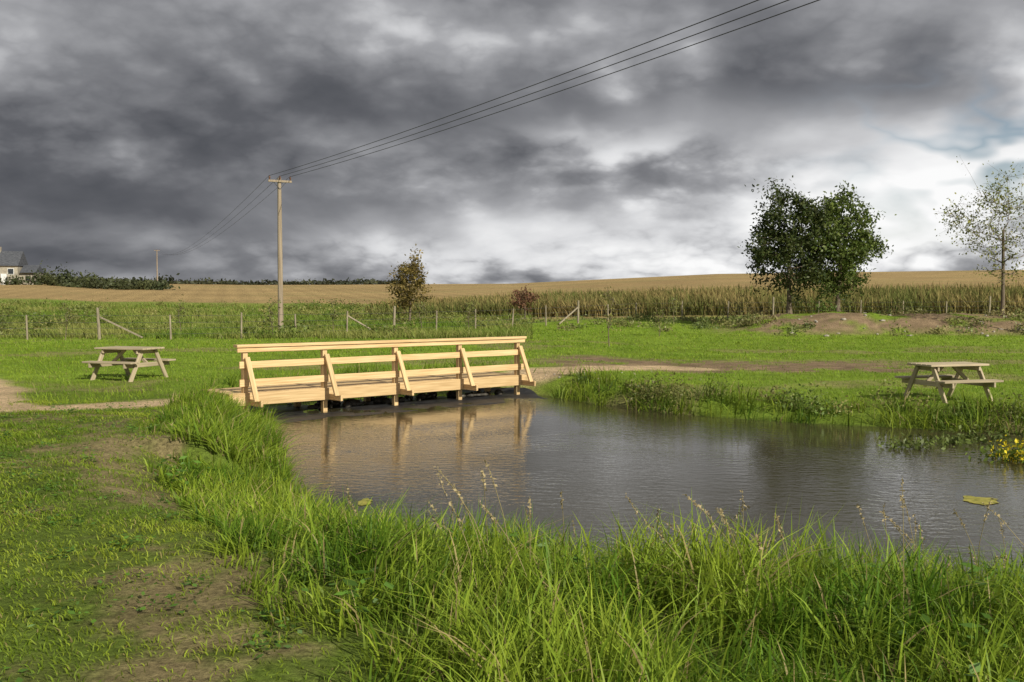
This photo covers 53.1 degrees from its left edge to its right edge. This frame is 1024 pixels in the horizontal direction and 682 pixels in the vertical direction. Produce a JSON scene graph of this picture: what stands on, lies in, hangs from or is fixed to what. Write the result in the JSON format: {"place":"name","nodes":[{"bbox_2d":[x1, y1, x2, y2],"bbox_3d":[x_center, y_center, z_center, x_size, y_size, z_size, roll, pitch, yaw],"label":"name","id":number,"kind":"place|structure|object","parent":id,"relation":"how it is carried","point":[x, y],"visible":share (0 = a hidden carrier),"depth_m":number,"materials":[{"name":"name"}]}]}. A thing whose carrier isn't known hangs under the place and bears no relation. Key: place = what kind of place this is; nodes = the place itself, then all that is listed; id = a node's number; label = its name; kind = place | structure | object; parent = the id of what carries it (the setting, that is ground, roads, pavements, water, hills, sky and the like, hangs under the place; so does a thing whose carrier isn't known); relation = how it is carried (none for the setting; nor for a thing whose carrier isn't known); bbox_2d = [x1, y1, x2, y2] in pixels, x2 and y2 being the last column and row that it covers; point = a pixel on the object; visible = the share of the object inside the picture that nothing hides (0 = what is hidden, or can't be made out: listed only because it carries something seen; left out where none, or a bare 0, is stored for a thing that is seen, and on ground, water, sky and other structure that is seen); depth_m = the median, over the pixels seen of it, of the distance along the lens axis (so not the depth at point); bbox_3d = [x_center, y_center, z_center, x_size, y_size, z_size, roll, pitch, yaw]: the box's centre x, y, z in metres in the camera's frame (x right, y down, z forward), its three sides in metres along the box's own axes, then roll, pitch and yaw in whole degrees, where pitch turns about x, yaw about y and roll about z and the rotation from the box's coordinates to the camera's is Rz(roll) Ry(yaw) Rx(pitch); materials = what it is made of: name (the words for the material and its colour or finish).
{"place":"outdoors","nodes":[
{"label":"outdoors","id":0,"kind":"place"},
{"bbox_2d":[0,270,1023,681],"bbox_3d":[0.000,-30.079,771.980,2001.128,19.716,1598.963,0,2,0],"label":"ground terrain","id":1,"kind":"structure","parent":0,"point":[834,324],"depth_m":17.00,"materials":[{"name":"green plant"}]},
{"bbox_2d":[0,247,43,284],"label":"stone cottage","id":2,"kind":"structure","parent":1,"relation":"on","point":[14,263],"depth_m":168.53,"materials":[{"name":"stone"}]},
{"bbox_2d":[1,274,6,284],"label":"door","id":3,"kind":"structure","parent":2,"relation":"in","point":[3,276],"depth_m":167.31,"materials":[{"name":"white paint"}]},
{"bbox_2d":[0,296,96,327],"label":"bramble thicket","id":4,"kind":"object","parent":1,"relation":"on","point":[42,319],"visible":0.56,"depth_m":55.91,"materials":[{"name":"green plant"}]},
{"bbox_2d":[57,299,79,339],"bbox_3d":[-19.124,-0.899,43.996,0.995,1.845,0.744,-2,3,-45],"label":"sapling tree","id":5,"kind":"object","parent":1,"relation":"on","point":[70,316],"visible":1,"depth_m":44.00,"materials":[{"name":"green plant"}]},
{"bbox_2d":[0,261,179,289],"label":"hedgerow","id":6,"kind":"object","parent":1,"relation":"on","point":[67,279],"visible":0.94,"depth_m":167.94,"materials":[{"name":"green plant"}]},
{"bbox_2d":[82,346,175,381],"bbox_3d":[-8.750,0.530,23.444,1.360,0.777,1.525,1,3,20],"label":"picnic table","id":7,"kind":"object","parent":1,"relation":"on","point":[135,364],"visible":0.95,"depth_m":23.29,"materials":[{"name":"beige wood"}]},
{"bbox_2d":[154,249,159,280],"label":"electricity pole","id":8,"kind":"object","parent":1,"relation":"on","point":[157,262],"visible":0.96,"depth_m":239.41,"materials":[{"name":"wood"}]},
{"bbox_2d":[158,178,287,254],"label":"overhead wires","id":9,"kind":"object","parent":8,"relation":"attached to","point":[230,220],"visible":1,"depth_m":77.85,"materials":[{"name":"metal"}]},
{"bbox_2d":[173,294,187,328],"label":"sapling tree","id":10,"kind":"object","parent":1,"relation":"on","point":[180,309],"visible":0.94,"depth_m":50.92,"materials":[{"name":"green plant"}]},
{"bbox_2d":[0,403,465,681],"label":"lawn weeds","id":11,"kind":"object","parent":1,"relation":"on","point":[170,596],"visible":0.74,"depth_m":6.65,"materials":[{"name":"green plant"}]},
{"bbox_2d":[0,297,466,337],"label":"scrub bushes","id":12,"kind":"object","parent":1,"relation":"on","point":[288,326],"visible":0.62,"depth_m":66.56,"materials":[{"name":"green plant"}]},
{"bbox_2d":[55,273,412,284],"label":"distant tree line","id":13,"kind":"object","parent":1,"relation":"on","point":[357,281],"visible":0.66,"depth_m":246.42,"materials":[{"name":"green plant"}]},
{"bbox_2d":[0,298,536,338],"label":"rough meadow grass","id":14,"kind":"structure","parent":1,"relation":"on","point":[90,331],"depth_m":57.93,"materials":[{"name":"green plant"}]},
{"bbox_2d":[262,298,283,330],"bbox_3d":[-10.942,-1.062,47.015,1.136,1.961,0.906,0,2,0],"label":"sapling tree","id":15,"kind":"object","parent":1,"relation":"on","point":[270,314],"visible":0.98,"depth_m":46.94,"materials":[{"name":"green plant"}]},
{"bbox_2d":[268,176,291,328],"bbox_3d":[-12.194,-4.394,53.850,1.240,8.490,0.325,-1,3,-28],"label":"electricity pole","id":16,"kind":"object","parent":1,"relation":"on","point":[280,256],"visible":0.95,"depth_m":53.74,"materials":[{"name":"wood"}]},
{"bbox_2d":[269,0,818,176],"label":"overhead wires","id":17,"kind":"object","parent":16,"relation":"attached to","point":[573,78],"visible":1,"depth_m":27.45,"materials":[{"name":"metal"}]},
{"bbox_2d":[327,298,341,329],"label":"sapling tree","id":18,"kind":"object","parent":1,"relation":"on","point":[333,315],"visible":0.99,"depth_m":49.85,"materials":[{"name":"green plant"}]},
{"bbox_2d":[204,336,535,414],"bbox_3d":[-2.712,1.008,22.032,7.615,2.102,1.770,-2,3,-41],"label":"timber footbridge","id":19,"kind":"object","parent":1,"relation":"on","point":[323,387],"visible":0.88,"depth_m":21.43,"materials":[{"name":"brown wood"}]},
{"bbox_2d":[253,389,502,412],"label":"wet bank stones","id":20,"kind":"object","parent":1,"relation":"on","point":[349,403],"visible":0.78,"depth_m":22.29,"materials":[{"name":"grey stone"}]},
{"bbox_2d":[237,387,546,422],"bbox_3d":[-2.384,1.389,21.917,7.689,0.409,3.100,-2,3,-41],"label":"black pond liner","id":21,"kind":"object","parent":1,"relation":"on","point":[295,413],"visible":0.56,"depth_m":21.70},
{"bbox_2d":[385,244,434,321],"bbox_3d":[-6.284,-3.410,61.787,2.858,4.988,2.960,-2,3,-44],"label":"autumn tree","id":22,"kind":"object","parent":1,"relation":"on","point":[413,271],"visible":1,"depth_m":61.56,"materials":[{"name":"brown plant"}]},
{"bbox_2d":[413,292,432,329],"bbox_3d":[-4.612,-1.391,52.130,0.975,2.163,0.985,-1,3,-17],"label":"sapling tree","id":23,"kind":"object","parent":1,"relation":"on","point":[425,310],"visible":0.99,"depth_m":51.97,"materials":[{"name":"green plant"}]},
{"bbox_2d":[462,299,476,326],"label":"sapling tree","id":24,"kind":"object","parent":1,"relation":"on","point":[472,305],"visible":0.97,"depth_m":54.89,"materials":[{"name":"green plant"}]},
{"bbox_2d":[0,310,1023,407],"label":"meadow grass","id":25,"kind":"structure","parent":1,"relation":"on","point":[656,355],"depth_m":34.94,"materials":[{"name":"green plant"}]},
{"bbox_2d":[0,296,1023,339],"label":"wire fence","id":26,"kind":"object","parent":1,"relation":"on","point":[98,315],"visible":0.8,"depth_m":51.91,"materials":[{"name":"metal"}]},
{"bbox_2d":[507,284,539,316],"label":"red thorn tree","id":27,"kind":"object","parent":1,"relation":"on","point":[519,301],"visible":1,"depth_m":65.88,"materials":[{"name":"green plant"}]},
{"bbox_2d":[143,378,1023,681],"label":"bank grass","id":28,"kind":"structure","parent":1,"relation":"on","point":[559,604],"depth_m":5.25,"materials":[{"name":"green plant"}]},
{"bbox_2d":[145,358,1023,511],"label":"bank grass","id":29,"kind":"structure","parent":1,"relation":"on","point":[800,418],"depth_m":18.22,"materials":[{"name":"green plant"}]},
{"bbox_2d":[154,401,1023,681],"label":"dock weeds","id":30,"kind":"object","parent":1,"relation":"on","point":[575,558],"visible":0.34,"depth_m":5.33,"materials":[{"name":"green plant"}]},
{"bbox_2d":[599,286,620,345],"bbox_3d":[3.857,-0.971,41.023,0.842,2.500,0.810,1,3,24],"label":"sapling tree","id":31,"kind":"object","parent":1,"relation":"on","point":[611,307],"visible":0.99,"depth_m":40.97,"materials":[{"name":"green plant"}]},
{"bbox_2d":[463,309,765,331],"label":"rough weeds","id":32,"kind":"object","parent":1,"relation":"on","point":[697,322],"visible":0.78,"depth_m":60.56,"materials":[{"name":"green plant"}]},
{"bbox_2d":[650,305,668,335],"bbox_3d":[7.203,-0.967,50.002,0.730,1.603,0.868,-2,3,-35],"label":"sapling tree","id":33,"kind":"object","parent":1,"relation":"on","point":[660,321],"visible":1,"depth_m":49.92,"materials":[{"name":"green plant"}]},
{"bbox_2d":[668,295,678,320],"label":"sapling tree","id":34,"kind":"object","parent":1,"relation":"on","point":[672,300],"visible":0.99,"depth_m":59.92,"materials":[{"name":"green plant"}]},
{"bbox_2d":[346,459,1023,621],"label":"seeding grass stems","id":35,"kind":"object","parent":1,"relation":"on","point":[902,499],"visible":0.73,"depth_m":5.69,"materials":[{"name":"plant"}]},
{"bbox_2d":[363,281,1023,317],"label":"maize crop","id":36,"kind":"object","parent":1,"relation":"on","point":[961,299],"visible":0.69,"depth_m":72.79,"materials":[{"name":"green plant"}]},
{"bbox_2d":[732,294,747,315],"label":"sapling tree","id":37,"kind":"object","parent":1,"relation":"on","point":[739,308],"visible":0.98,"depth_m":62.90,"materials":[{"name":"green plant"}]},
{"bbox_2d":[737,175,855,313],"bbox_3d":[15.959,-5.403,57.837,6.491,7.834,6.060,0,2,0],"label":"broadleaf tree","id":38,"kind":"object","parent":1,"relation":"on","point":[789,248],"visible":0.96,"depth_m":57.16,"materials":[{"name":"green plant"}]},
{"bbox_2d":[572,364,1023,422],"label":"bank weeds","id":39,"kind":"object","parent":1,"relation":"on","point":[765,396],"visible":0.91,"depth_m":19.37,"materials":[{"name":"green plant"}]},
{"bbox_2d":[797,180,896,312],"bbox_3d":[18.695,-5.302,58.630,5.382,7.985,6.377,0,2,0],"label":"broadleaf tree","id":40,"kind":"object","parent":1,"relation":"on","point":[858,250],"visible":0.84,"depth_m":57.44,"materials":[{"name":"green plant"}]},
{"bbox_2d":[697,298,1023,335],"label":"rough weeds","id":41,"kind":"object","parent":1,"relation":"on","point":[936,330],"visible":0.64,"depth_m":54.92,"materials":[{"name":"green plant"}]},
{"bbox_2d":[792,312,1023,336],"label":"loose stones","id":42,"kind":"object","parent":1,"relation":"on","point":[826,335],"visible":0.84,"depth_m":52.58,"materials":[{"name":"stone"}]},
{"bbox_2d":[894,362,1003,402],"bbox_3d":[8.700,0.832,20.454,1.360,0.777,1.525,-1,3,-16],"label":"picnic table","id":43,"kind":"object","parent":1,"relation":"on","point":[950,382],"visible":0.98,"depth_m":20.30,"materials":[{"name":"beige wood"}]},
{"bbox_2d":[933,156,1023,315],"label":"ash tree","id":44,"kind":"object","parent":1,"relation":"on","point":[1004,242],"visible":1,"depth_m":56.76,"materials":[{"name":"green plant"}]},
{"bbox_2d":[1012,167,1023,251],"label":"ash tree","id":45,"kind":"object","parent":1,"relation":"on","point":[1016,223],"visible":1,"depth_m":49.90,"materials":[{"name":"green plant"}]},
{"bbox_2d":[0,0,1023,284],"label":"sky","id":46,"kind":"structure","parent":0,"point":[130,129],"materials":[{"name":"grey"}]},
{"bbox_2d":[269,392,1023,588],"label":"pond water","id":47,"kind":"structure","parent":0,"point":[593,463],"depth_m":13.45,"materials":[{"name":"grey liquid"}]},
{"bbox_2d":[358,498,372,504],"bbox_3d":[-1.651,1.801,11.505,0.171,0.006,0.436,0,2,0],"label":"floating weed mat","id":48,"kind":"object","parent":47,"relation":"on","point":[363,501],"visible":0.83,"depth_m":11.48,"materials":[{"name":"yellow plant"}]},
{"bbox_2d":[867,420,1023,449],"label":"marginal water plants","id":49,"kind":"object","parent":47,"relation":"on","point":[960,440],"visible":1,"depth_m":16.01,"materials":[{"name":"green plant"}]},
{"bbox_2d":[963,495,998,504],"bbox_3d":[5.296,1.798,11.571,0.383,0.006,0.505,1,3,25],"label":"floating weed mat","id":50,"kind":"object","parent":47,"relation":"on","point":[979,500],"visible":0.94,"depth_m":11.56,"materials":[{"name":"yellow plant"}]},
{"bbox_2d":[965,438,1023,465],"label":"flower foliage","id":51,"kind":"object","parent":47,"relation":"on","point":[1001,450],"visible":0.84,"depth_m":14.42,"materials":[{"name":"green plant"}]},
{"bbox_2d":[978,434,1023,461],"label":"yellow flowers","id":52,"kind":"object","parent":51,"relation":"attached to","point":[1009,447],"visible":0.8,"depth_m":14.41,"materials":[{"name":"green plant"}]}
]}

